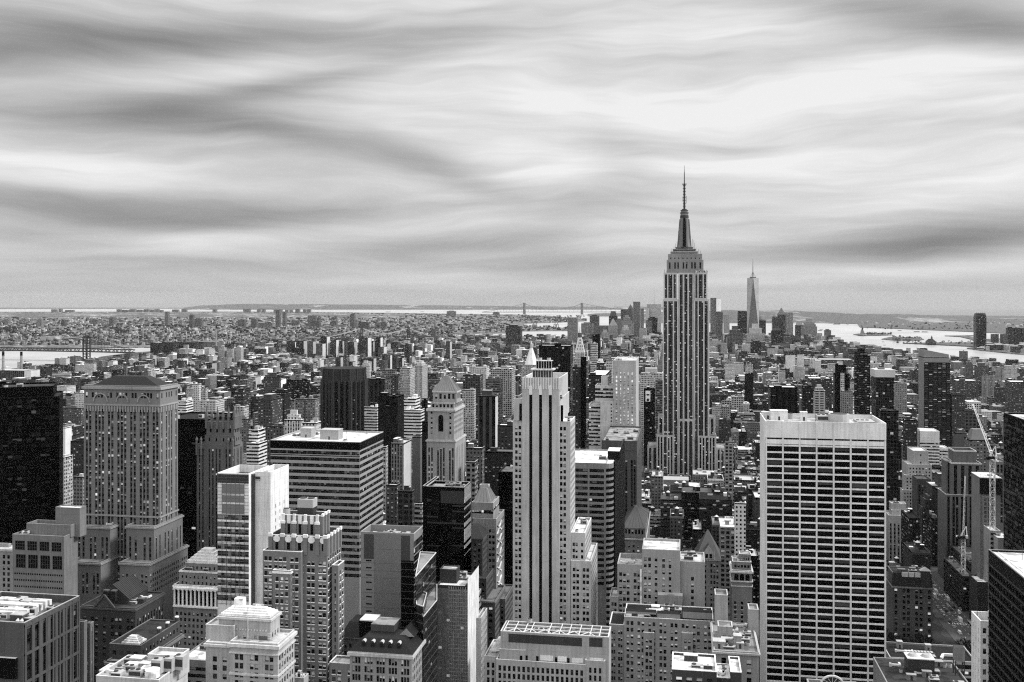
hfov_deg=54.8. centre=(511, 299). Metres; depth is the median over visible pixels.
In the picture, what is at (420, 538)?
window
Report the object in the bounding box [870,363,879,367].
apartment tower
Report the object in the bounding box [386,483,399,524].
apartment tower
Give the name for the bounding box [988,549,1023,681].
dark glass block
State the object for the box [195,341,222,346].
power station
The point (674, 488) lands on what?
city building
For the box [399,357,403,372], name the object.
apartment tower
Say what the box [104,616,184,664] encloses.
roof terrace block
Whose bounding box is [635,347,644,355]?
city building
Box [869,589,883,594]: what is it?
window
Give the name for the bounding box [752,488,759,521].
city building
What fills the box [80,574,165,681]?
gable roofed block
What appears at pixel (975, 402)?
city building
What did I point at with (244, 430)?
apartment tower
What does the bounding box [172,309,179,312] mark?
tower
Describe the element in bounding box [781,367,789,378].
city building
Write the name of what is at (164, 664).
building rooftop
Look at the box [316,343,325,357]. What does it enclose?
apartment tower
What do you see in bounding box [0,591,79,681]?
granite building
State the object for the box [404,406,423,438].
office tower
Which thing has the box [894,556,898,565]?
water tank
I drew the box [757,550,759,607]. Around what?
city building
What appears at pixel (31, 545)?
gridded window
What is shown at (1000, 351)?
jersey shore land
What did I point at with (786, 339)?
office tower
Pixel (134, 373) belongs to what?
city building
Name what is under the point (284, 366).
city building
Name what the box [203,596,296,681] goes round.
ornate stone block
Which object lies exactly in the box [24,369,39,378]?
power station annex
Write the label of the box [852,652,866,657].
window
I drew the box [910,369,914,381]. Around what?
city building
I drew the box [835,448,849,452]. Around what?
window
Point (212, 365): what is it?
apartment tower
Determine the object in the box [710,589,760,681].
stone building
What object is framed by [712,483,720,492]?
city building
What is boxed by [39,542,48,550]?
gridded window
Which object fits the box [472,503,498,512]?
window
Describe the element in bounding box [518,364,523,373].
city building
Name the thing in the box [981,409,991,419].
city building
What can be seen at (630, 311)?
office tower
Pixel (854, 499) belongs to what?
window
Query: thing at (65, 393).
city building
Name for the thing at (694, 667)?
flat roofed building
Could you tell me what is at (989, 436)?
city building
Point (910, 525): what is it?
city building
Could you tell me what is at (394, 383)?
apartment tower
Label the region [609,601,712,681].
loft building
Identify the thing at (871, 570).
window
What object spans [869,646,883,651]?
window
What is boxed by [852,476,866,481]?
window
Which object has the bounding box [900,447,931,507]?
stepped tower
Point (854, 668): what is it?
window
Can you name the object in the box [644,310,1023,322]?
staten hills
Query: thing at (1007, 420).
window
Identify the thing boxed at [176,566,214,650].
window
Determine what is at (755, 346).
office tower
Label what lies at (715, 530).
city building
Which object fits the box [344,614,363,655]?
slate roofed house
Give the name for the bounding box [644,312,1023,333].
staten island land
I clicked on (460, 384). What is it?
city building
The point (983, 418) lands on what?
city building
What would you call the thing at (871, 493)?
window
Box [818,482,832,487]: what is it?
window
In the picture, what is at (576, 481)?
window
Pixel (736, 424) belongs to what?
city building
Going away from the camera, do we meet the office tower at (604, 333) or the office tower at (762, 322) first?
the office tower at (604, 333)
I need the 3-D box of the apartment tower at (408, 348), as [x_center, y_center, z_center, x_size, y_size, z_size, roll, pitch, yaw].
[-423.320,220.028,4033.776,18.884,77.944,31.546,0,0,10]
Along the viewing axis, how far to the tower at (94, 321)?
9839.66 m
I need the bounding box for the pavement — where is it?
[642,457,968,651]
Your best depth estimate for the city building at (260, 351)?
4155.95 m
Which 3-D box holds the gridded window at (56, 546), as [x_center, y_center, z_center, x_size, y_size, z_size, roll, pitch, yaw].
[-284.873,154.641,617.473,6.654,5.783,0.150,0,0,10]
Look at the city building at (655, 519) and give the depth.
1004.58 m
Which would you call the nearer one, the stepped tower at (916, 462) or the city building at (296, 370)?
the stepped tower at (916, 462)
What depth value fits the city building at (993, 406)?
1927.85 m
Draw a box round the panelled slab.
[360,524,422,629]
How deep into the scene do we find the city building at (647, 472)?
1282.45 m
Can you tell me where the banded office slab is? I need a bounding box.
[270,426,383,628]
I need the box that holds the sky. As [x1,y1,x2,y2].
[0,0,1023,315]
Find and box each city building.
[7,378,26,382]
[23,363,31,368]
[31,376,43,379]
[35,378,48,381]
[41,366,52,378]
[50,377,62,381]
[55,358,64,364]
[57,385,75,391]
[62,377,70,381]
[63,391,71,397]
[70,355,80,361]
[71,375,84,391]
[72,424,83,437]
[75,364,83,371]
[92,370,103,380]
[111,369,123,375]
[129,371,142,374]
[134,365,144,371]
[139,355,145,360]
[148,369,155,377]
[156,361,163,367]
[159,357,169,366]
[165,373,179,379]
[177,353,188,358]
[178,360,186,367]
[183,370,193,376]
[191,374,205,381]
[196,377,209,388]
[198,368,214,374]
[199,354,210,359]
[206,374,221,388]
[209,355,216,362]
[209,387,226,391]
[214,361,223,372]
[215,391,230,396]
[217,380,225,387]
[219,357,231,367]
[224,369,235,374]
[225,343,233,348]
[226,378,236,387]
[227,396,234,411]
[230,373,245,384]
[241,362,247,373]
[242,378,252,389]
[248,376,260,386]
[250,394,263,418]
[251,363,263,371]
[254,348,266,353]
[258,368,272,375]
[268,347,275,354]
[268,361,276,367]
[280,362,288,372]
[291,368,301,373]
[305,363,312,372]
[310,384,319,394]
[349,354,356,364]
[392,342,399,348]
[428,373,437,379]
[428,379,440,388]
[429,387,431,400]
[433,357,439,367]
[450,358,455,368]
[452,343,460,348]
[452,367,463,374]
[456,382,462,392]
[457,372,467,378]
[498,358,508,365]
[511,345,519,353]
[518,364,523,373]
[612,350,619,356]
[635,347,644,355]
[642,496,651,505]
[644,468,667,484]
[648,506,660,526]
[650,527,660,537]
[652,471,662,508]
[654,350,656,360]
[661,492,680,537]
[668,474,690,481]
[669,483,688,492]
[670,507,683,550]
[681,486,712,540]
[683,540,691,550]
[692,519,701,550]
[693,468,711,485]
[699,491,731,536]
[707,474,723,485]
[709,352,718,358]
[709,393,719,407]
[711,516,724,547]
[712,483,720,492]
[713,368,724,378]
[719,518,733,605]
[721,486,745,500]
[731,428,738,445]
[733,420,747,428]
[734,443,737,471]
[734,475,753,484]
[735,363,743,374]
[736,460,753,465]
[736,464,751,472]
[738,412,754,421]
[738,429,746,445]
[738,445,751,459]
[741,351,746,362]
[741,422,759,443]
[741,455,753,460]
[742,344,749,352]
[744,401,749,412]
[746,483,759,521]
[746,521,759,549]
[746,545,758,607]
[747,471,757,475]
[752,410,765,421]
[752,465,759,472]
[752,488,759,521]
[754,381,762,391]
[754,439,759,461]
[755,357,760,368]
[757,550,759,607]
[763,371,771,384]
[777,356,784,364]
[778,370,784,382]
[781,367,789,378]
[783,351,794,355]
[811,351,821,356]
[814,359,820,373]
[827,363,835,371]
[871,352,883,362]
[884,363,891,368]
[886,560,902,569]
[890,355,896,364]
[894,374,903,380]
[896,359,904,370]
[899,412,913,417]
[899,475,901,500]
[901,508,919,564]
[903,542,930,572]
[907,393,917,403]
[909,381,917,393]
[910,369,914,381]
[924,510,937,566]
[933,485,940,515]
[951,361,962,370]
[959,350,967,360]
[965,399,980,413]
[968,357,975,363]
[977,414,986,427]
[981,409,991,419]
[984,433,993,442]
[985,430,1002,444]
[987,396,993,404]
[987,420,999,425]
[988,424,1001,433]
[989,442,996,451]
[990,403,1004,411]
[990,410,1002,419]
[1006,359,1018,364]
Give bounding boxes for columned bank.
[172,547,217,650]
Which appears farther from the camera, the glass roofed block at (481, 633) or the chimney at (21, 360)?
the chimney at (21, 360)
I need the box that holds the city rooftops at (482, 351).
[0,332,1023,524]
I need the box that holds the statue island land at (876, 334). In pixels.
[853,333,889,335]
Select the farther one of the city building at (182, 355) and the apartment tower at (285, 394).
the city building at (182, 355)
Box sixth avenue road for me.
[931,573,970,645]
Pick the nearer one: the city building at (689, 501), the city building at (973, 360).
the city building at (689, 501)
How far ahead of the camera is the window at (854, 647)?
507.85 m
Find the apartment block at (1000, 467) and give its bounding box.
[987,458,1003,531]
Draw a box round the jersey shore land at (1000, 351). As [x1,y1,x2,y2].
[967,347,1023,354]
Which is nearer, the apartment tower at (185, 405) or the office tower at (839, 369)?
the apartment tower at (185, 405)
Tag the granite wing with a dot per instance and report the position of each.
(86, 650)
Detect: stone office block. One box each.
[481,584,512,649]
[602,426,641,514]
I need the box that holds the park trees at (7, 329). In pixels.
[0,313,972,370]
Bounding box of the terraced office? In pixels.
[944,545,987,618]
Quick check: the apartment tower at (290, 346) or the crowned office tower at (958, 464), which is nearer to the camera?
the crowned office tower at (958, 464)
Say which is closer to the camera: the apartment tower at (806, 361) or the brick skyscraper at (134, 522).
the brick skyscraper at (134, 522)
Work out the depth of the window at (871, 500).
506.49 m
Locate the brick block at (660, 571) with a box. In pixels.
[610,538,704,617]
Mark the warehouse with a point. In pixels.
(49, 337)
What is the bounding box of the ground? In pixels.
[12,340,957,648]
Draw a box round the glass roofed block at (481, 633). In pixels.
[477,589,486,681]
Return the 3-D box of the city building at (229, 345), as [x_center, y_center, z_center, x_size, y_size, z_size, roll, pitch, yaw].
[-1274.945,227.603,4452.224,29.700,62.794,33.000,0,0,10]
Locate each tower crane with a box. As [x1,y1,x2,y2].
[957,476,967,573]
[972,404,997,529]
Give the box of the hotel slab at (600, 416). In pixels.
[589,375,612,448]
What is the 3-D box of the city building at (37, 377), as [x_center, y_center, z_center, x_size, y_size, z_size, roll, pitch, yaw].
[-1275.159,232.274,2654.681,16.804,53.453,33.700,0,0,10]
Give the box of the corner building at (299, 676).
[294,670,308,681]
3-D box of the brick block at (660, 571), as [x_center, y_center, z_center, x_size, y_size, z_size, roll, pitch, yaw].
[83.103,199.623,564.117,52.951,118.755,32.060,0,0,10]
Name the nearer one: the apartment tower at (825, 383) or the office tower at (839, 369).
the office tower at (839, 369)
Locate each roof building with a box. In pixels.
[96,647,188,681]
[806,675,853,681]
[873,645,967,681]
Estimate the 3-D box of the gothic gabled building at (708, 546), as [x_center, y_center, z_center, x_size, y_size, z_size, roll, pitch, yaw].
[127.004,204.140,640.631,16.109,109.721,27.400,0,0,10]
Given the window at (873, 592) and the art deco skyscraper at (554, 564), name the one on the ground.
the art deco skyscraper at (554, 564)
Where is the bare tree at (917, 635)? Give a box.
[910,632,935,642]
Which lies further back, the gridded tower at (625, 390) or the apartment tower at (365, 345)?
the apartment tower at (365, 345)
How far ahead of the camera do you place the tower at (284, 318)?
9164.09 m
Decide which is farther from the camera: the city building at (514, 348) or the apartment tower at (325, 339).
the city building at (514, 348)
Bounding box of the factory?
[61,337,85,340]
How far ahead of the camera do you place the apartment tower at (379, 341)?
4121.51 m
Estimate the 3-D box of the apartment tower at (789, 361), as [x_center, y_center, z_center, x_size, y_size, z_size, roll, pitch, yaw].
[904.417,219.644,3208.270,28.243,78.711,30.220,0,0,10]
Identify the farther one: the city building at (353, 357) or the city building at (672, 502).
the city building at (353, 357)
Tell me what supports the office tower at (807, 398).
on the ground
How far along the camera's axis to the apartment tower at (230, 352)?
3848.16 m
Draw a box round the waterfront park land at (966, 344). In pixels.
[905,342,972,346]
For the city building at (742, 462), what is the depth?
1396.66 m
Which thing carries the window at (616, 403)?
in the gridded tower at (625, 390)
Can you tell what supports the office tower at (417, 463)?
on the ground
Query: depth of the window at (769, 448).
513.08 m
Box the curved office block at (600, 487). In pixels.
[575,438,624,625]
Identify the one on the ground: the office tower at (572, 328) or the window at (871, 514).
the office tower at (572, 328)
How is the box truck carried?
on the sixth avenue road
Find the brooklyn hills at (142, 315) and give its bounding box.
[0,312,403,317]
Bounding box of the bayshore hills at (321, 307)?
[183,304,662,309]
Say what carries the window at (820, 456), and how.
in the gridded office slab
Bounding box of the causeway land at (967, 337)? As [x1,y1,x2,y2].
[947,335,972,339]
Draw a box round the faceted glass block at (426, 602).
[415,551,436,681]
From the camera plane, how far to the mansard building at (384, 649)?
448.49 m
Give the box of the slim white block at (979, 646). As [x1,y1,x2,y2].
[971,611,987,681]
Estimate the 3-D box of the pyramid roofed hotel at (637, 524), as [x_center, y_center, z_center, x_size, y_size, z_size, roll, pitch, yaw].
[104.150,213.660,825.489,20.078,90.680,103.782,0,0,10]
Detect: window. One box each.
[0,399,58,537]
[14,572,61,588]
[15,540,24,549]
[16,554,25,567]
[27,541,36,550]
[28,555,37,568]
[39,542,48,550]
[40,555,49,568]
[52,542,60,551]
[52,556,61,569]
[78,391,171,593]
[83,606,159,681]
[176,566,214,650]
[178,427,196,549]
[188,667,205,681]
[199,447,241,547]
[218,514,237,599]
[264,548,343,681]
[271,441,382,576]
[415,535,421,618]
[427,499,469,583]
[438,415,442,431]
[439,598,458,681]
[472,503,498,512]
[498,474,512,584]
[515,475,582,623]
[575,480,603,584]
[589,388,611,445]
[611,557,693,611]
[611,621,671,681]
[616,403,635,424]
[625,487,635,514]
[649,257,723,473]
[705,592,713,620]
[734,556,749,567]
[734,574,749,580]
[767,446,872,681]
[818,447,832,452]
[818,454,832,459]
[818,461,832,466]
[818,468,832,473]
[818,475,832,480]
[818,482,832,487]
[818,489,832,494]
[818,496,832,501]
[818,503,832,508]
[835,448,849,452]
[835,455,849,459]
[835,462,849,466]
[835,469,849,473]
[835,476,849,480]
[835,483,849,487]
[835,490,849,494]
[835,497,849,501]
[835,504,849,508]
[835,511,849,515]
[835,518,849,522]
[835,525,849,529]
[835,532,849,536]
[835,539,849,543]
[835,546,849,550]
[835,553,849,557]
[835,560,849,564]
[835,567,849,571]
[835,574,849,578]
[835,581,849,585]
[835,588,849,592]
[835,595,849,599]
[835,602,849,606]
[835,609,849,614]
[835,616,849,621]
[852,448,866,452]
[852,455,866,459]
[852,462,866,466]
[852,469,866,474]
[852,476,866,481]
[852,483,866,488]
[852,490,866,495]
[852,497,866,502]
[852,504,866,509]
[852,511,866,516]
[852,518,866,523]
[852,525,866,530]
[852,532,866,537]
[852,539,866,544]
[852,546,866,551]
[852,553,866,558]
[852,561,866,565]
[852,568,866,572]
[852,575,866,579]
[852,582,866,586]
[852,589,866,593]
[852,596,866,600]
[852,603,866,607]
[852,610,866,614]
[852,617,866,621]
[852,624,866,628]
[852,631,866,636]
[852,638,866,643]
[852,645,866,650]
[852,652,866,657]
[852,659,866,664]
[852,666,866,671]
[852,673,866,678]
[869,448,883,453]
[869,455,883,460]
[869,462,883,467]
[869,470,883,474]
[869,477,883,481]
[869,484,883,488]
[869,491,883,495]
[869,498,883,502]
[869,505,883,509]
[869,512,883,516]
[869,519,883,523]
[869,526,883,531]
[869,533,883,538]
[869,540,883,545]
[869,547,883,552]
[869,554,883,559]
[869,561,883,566]
[869,568,883,573]
[869,575,883,580]
[869,582,883,587]
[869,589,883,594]
[869,597,883,601]
[869,604,883,608]
[869,611,883,615]
[869,618,883,622]
[869,625,883,629]
[869,632,883,636]
[869,639,883,644]
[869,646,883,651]
[869,653,883,657]
[890,544,898,557]
[904,454,926,507]
[928,451,947,463]
[946,548,970,603]
[947,466,978,557]
[996,573,1005,681]
[1001,495,1002,521]
[1004,417,1021,549]
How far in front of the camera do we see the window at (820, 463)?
510.71 m
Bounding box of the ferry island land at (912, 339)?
[882,337,923,340]
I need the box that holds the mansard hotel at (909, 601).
[886,565,933,643]
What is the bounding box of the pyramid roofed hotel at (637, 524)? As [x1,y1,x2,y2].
[625,505,650,553]
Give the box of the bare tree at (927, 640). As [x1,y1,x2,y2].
[912,634,934,643]
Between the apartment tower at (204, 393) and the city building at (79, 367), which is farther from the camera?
the city building at (79, 367)
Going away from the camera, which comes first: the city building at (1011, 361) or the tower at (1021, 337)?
the city building at (1011, 361)
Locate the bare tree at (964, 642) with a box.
[957,638,970,652]
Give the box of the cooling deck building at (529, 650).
[484,618,610,681]
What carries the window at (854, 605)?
in the gridded office slab
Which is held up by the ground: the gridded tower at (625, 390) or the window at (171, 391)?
the gridded tower at (625, 390)
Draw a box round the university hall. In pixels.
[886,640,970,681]
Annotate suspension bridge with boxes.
[0,335,134,360]
[330,327,430,338]
[410,329,488,339]
[482,303,645,313]
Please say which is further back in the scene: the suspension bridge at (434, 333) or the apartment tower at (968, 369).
the suspension bridge at (434, 333)
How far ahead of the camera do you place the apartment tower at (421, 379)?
1962.48 m
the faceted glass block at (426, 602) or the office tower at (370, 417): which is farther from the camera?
the office tower at (370, 417)
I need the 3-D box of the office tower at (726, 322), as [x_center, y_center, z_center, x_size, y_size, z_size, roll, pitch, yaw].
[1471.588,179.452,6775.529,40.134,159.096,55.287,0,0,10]
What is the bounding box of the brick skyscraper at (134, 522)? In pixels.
[78,375,188,619]
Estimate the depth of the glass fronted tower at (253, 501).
539.94 m
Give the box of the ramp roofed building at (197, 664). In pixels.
[188,640,205,681]
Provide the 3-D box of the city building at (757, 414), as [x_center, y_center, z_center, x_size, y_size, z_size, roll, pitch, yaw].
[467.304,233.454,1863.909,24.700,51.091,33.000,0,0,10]
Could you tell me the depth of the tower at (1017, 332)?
5315.43 m
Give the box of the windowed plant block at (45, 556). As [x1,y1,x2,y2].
[12,505,85,594]
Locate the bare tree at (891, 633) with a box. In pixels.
[886,627,899,641]
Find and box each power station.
[0,369,36,379]
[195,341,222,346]
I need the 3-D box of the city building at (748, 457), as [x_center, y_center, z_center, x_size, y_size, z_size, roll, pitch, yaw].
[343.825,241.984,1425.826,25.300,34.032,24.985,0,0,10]
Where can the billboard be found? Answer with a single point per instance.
(647, 396)
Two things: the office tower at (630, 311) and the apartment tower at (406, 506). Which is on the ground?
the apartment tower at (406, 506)
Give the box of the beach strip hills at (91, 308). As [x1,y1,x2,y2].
[0,308,182,308]
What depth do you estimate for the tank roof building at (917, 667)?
466.45 m
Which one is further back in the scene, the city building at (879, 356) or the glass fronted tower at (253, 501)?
the city building at (879, 356)
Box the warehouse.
[41,336,60,340]
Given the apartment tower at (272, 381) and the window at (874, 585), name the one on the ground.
the apartment tower at (272, 381)
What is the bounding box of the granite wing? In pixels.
[80,620,93,681]
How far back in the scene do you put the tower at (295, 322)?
9359.38 m
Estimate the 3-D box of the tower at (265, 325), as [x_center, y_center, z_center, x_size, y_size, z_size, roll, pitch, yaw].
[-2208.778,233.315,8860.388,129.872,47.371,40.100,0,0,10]
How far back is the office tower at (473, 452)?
868.42 m
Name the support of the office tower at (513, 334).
on the ground
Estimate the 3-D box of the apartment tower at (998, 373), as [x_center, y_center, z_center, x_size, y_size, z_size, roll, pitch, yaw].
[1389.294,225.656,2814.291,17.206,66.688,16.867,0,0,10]
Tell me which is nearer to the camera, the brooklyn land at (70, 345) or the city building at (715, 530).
the city building at (715, 530)
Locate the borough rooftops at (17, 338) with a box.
[0,312,586,344]
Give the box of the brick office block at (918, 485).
[912,475,930,515]
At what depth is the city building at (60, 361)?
3341.40 m
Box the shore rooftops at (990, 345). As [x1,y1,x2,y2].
[867,319,1023,352]
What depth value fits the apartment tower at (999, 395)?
2059.49 m
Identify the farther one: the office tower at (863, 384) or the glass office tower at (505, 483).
the office tower at (863, 384)
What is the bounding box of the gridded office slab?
[760,409,885,681]
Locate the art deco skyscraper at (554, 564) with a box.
[513,357,596,624]
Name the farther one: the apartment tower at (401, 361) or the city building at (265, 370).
the apartment tower at (401, 361)
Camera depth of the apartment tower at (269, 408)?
1165.70 m
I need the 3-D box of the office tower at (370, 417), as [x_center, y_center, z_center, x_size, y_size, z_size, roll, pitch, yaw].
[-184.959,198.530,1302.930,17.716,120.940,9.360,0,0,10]
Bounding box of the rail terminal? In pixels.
[925,336,935,343]
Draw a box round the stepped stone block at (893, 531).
[886,501,921,562]
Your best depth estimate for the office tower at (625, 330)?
5969.53 m
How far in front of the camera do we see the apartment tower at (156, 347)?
4653.50 m
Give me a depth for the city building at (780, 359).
3513.87 m
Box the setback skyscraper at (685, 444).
[647,167,724,481]
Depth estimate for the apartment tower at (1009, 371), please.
2785.53 m
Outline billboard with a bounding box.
[646,391,649,401]
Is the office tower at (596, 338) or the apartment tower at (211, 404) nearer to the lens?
the apartment tower at (211, 404)
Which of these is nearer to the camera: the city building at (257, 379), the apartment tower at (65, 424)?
the apartment tower at (65, 424)
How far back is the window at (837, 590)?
509.34 m
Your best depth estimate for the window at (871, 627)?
506.49 m
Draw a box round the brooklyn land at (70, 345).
[0,311,581,349]
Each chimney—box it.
[2,351,4,369]
[20,352,22,368]
[215,326,216,345]
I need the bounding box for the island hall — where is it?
[892,335,910,340]
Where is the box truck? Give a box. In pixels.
[957,616,962,622]
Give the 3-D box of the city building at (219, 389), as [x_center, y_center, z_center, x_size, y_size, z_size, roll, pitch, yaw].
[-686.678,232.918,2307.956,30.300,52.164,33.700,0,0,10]
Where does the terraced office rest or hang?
on the ground
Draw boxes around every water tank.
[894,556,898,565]
[915,540,919,551]
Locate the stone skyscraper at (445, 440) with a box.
[426,375,466,481]
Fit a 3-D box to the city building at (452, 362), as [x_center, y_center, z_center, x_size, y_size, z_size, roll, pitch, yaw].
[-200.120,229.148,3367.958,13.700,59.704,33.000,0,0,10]
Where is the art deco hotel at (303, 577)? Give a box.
[263,497,349,681]
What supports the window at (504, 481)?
in the glass office tower at (505, 483)
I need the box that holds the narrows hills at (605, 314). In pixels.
[588,313,645,316]
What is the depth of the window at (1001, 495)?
841.50 m
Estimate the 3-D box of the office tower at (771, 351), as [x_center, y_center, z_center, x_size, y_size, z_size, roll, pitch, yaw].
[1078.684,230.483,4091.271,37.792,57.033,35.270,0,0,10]
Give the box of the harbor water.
[0,309,1023,368]
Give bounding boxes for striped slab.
[917,428,947,464]
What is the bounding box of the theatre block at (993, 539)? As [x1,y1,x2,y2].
[983,525,1003,581]
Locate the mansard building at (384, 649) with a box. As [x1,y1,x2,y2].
[347,614,425,681]
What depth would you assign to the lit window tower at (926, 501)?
998.16 m
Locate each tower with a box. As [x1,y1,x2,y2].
[0,381,62,543]
[4,319,10,324]
[36,319,43,326]
[52,372,71,377]
[61,320,66,326]
[63,406,83,423]
[63,422,71,426]
[63,426,71,454]
[63,454,72,504]
[64,365,69,371]
[66,395,75,406]
[70,437,83,475]
[73,474,83,505]
[76,390,83,407]
[84,363,95,373]
[90,319,99,324]
[96,361,105,369]
[97,367,112,376]
[109,317,115,325]
[113,365,122,369]
[123,365,127,374]
[124,353,132,358]
[150,342,163,354]
[162,342,177,352]
[165,311,169,325]
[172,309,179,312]
[178,341,203,349]
[178,397,192,413]
[178,412,232,558]
[186,386,192,398]
[189,314,194,327]
[192,382,200,411]
[195,318,202,327]
[195,405,242,551]
[199,399,223,411]
[201,388,207,399]
[204,348,214,354]
[207,362,216,372]
[217,464,288,614]
[218,347,226,356]
[227,348,234,361]
[234,404,248,418]
[235,385,249,426]
[236,347,243,361]
[238,320,245,328]
[240,416,248,452]
[243,309,250,312]
[247,439,266,464]
[249,425,264,441]
[251,318,257,327]
[258,323,273,327]
[258,393,281,440]
[264,372,280,393]
[267,389,290,423]
[267,423,284,465]
[276,310,280,326]
[282,311,286,326]
[284,410,303,434]
[286,341,294,352]
[286,378,309,398]
[291,320,299,325]
[291,398,294,409]
[295,396,306,421]
[296,341,306,353]
[302,418,320,429]
[305,396,318,421]
[307,341,315,356]
[308,315,316,326]
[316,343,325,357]
[317,317,320,327]
[320,336,329,357]
[320,366,367,430]
[330,320,337,326]
[331,339,338,356]
[334,325,346,327]
[335,357,342,366]
[339,341,343,354]
[343,356,348,365]
[344,340,346,355]
[347,341,356,355]
[349,361,355,365]
[350,314,355,327]
[358,322,369,328]
[360,337,370,356]
[361,361,370,377]
[364,404,377,430]
[368,358,375,370]
[368,377,389,405]
[371,341,375,356]
[376,337,382,356]
[376,368,396,376]
[378,346,386,356]
[378,392,403,483]
[380,360,387,369]
[383,445,387,517]
[385,379,389,393]
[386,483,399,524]
[387,355,391,368]
[390,374,398,393]
[391,437,411,489]
[392,355,398,369]
[397,485,414,525]
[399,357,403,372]
[400,365,414,397]
[404,394,419,409]
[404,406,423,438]
[405,344,411,357]
[412,436,421,501]
[413,346,418,354]
[414,502,422,550]
[415,361,427,399]
[421,398,427,420]
[422,421,427,501]
[436,351,442,357]
[437,565,478,681]
[446,341,451,358]
[447,311,455,315]
[462,388,475,445]
[463,372,482,427]
[466,443,484,490]
[466,459,477,525]
[469,365,488,389]
[472,484,503,588]
[478,390,497,450]
[484,447,512,495]
[486,376,502,424]
[491,366,514,419]
[497,421,512,448]
[498,465,512,584]
[506,325,521,345]
[521,341,535,393]
[539,343,572,415]
[567,317,577,342]
[573,364,580,448]
[574,329,584,366]
[581,322,592,333]
[581,357,585,448]
[585,440,588,448]
[589,370,610,403]
[590,315,598,324]
[591,342,597,371]
[592,334,599,358]
[593,325,608,333]
[596,359,604,369]
[600,330,608,337]
[606,359,612,382]
[609,311,617,323]
[609,319,616,338]
[613,356,638,425]
[616,318,621,336]
[617,337,621,344]
[621,309,627,319]
[621,325,629,335]
[622,315,631,333]
[628,304,632,333]
[633,302,639,333]
[639,328,646,338]
[639,382,639,425]
[640,308,643,327]
[640,367,662,450]
[644,386,654,465]
[646,308,648,319]
[646,320,651,334]
[647,304,660,331]
[648,317,657,333]
[655,378,662,441]
[663,476,699,485]
[710,298,715,334]
[710,339,720,346]
[712,404,720,435]
[715,311,722,339]
[716,298,720,310]
[719,417,730,443]
[721,343,726,354]
[721,405,727,418]
[722,398,730,418]
[723,314,729,332]
[725,363,734,379]
[725,438,733,503]
[727,326,742,351]
[731,394,743,411]
[734,501,745,555]
[737,311,746,333]
[745,363,752,373]
[745,372,752,408]
[747,272,758,332]
[747,324,764,341]
[750,340,760,354]
[759,316,765,334]
[767,348,776,355]
[768,385,797,412]
[771,329,782,344]
[772,314,777,329]
[777,308,785,332]
[783,336,791,343]
[784,312,792,334]
[785,355,794,370]
[792,336,800,343]
[795,321,802,335]
[795,366,804,380]
[797,354,803,368]
[801,318,816,336]
[802,383,812,413]
[804,358,816,365]
[807,377,831,410]
[813,385,824,413]
[817,358,852,367]
[824,329,830,335]
[833,372,849,412]
[835,363,845,412]
[840,373,843,412]
[841,389,852,414]
[854,351,859,414]
[858,348,864,353]
[858,354,869,414]
[865,345,874,354]
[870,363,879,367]
[870,368,894,417]
[878,408,898,509]
[894,382,906,411]
[899,367,916,371]
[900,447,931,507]
[903,416,916,459]
[918,348,948,427]
[918,472,940,543]
[924,362,949,446]
[938,447,981,577]
[950,392,964,446]
[952,379,978,400]
[953,429,966,446]
[962,408,976,434]
[964,360,972,378]
[964,428,988,471]
[973,313,985,348]
[974,362,988,380]
[982,375,987,403]
[988,375,994,396]
[991,334,998,342]
[994,387,1004,404]
[995,367,1003,380]
[1000,334,1007,343]
[1002,365,1016,379]
[1003,412,1023,549]
[1005,380,1023,412]
[1006,327,1013,343]
[1014,328,1020,344]
[1019,334,1023,341]
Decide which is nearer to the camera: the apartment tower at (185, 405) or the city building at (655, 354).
the apartment tower at (185, 405)
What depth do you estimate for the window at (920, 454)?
1073.28 m
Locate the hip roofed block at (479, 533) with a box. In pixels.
[471,523,493,598]
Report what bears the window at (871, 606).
in the gridded office slab
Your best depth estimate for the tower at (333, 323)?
9408.64 m
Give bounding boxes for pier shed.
[91,342,112,344]
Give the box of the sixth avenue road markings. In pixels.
[933,582,967,637]
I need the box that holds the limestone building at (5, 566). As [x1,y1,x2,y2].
[0,543,11,591]
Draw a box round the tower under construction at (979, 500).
[971,472,1001,578]
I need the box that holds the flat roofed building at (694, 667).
[672,652,741,681]
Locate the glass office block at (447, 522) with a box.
[423,477,470,583]
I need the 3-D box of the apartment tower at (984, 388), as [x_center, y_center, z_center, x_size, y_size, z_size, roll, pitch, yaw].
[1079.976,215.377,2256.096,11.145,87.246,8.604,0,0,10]
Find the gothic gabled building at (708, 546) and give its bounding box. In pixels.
[695,529,720,620]
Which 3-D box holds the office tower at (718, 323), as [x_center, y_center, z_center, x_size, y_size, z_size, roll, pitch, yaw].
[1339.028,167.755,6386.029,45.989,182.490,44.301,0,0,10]
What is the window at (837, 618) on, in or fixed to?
in the gridded office slab
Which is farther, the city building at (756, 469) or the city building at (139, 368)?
the city building at (139, 368)
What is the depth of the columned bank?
645.53 m

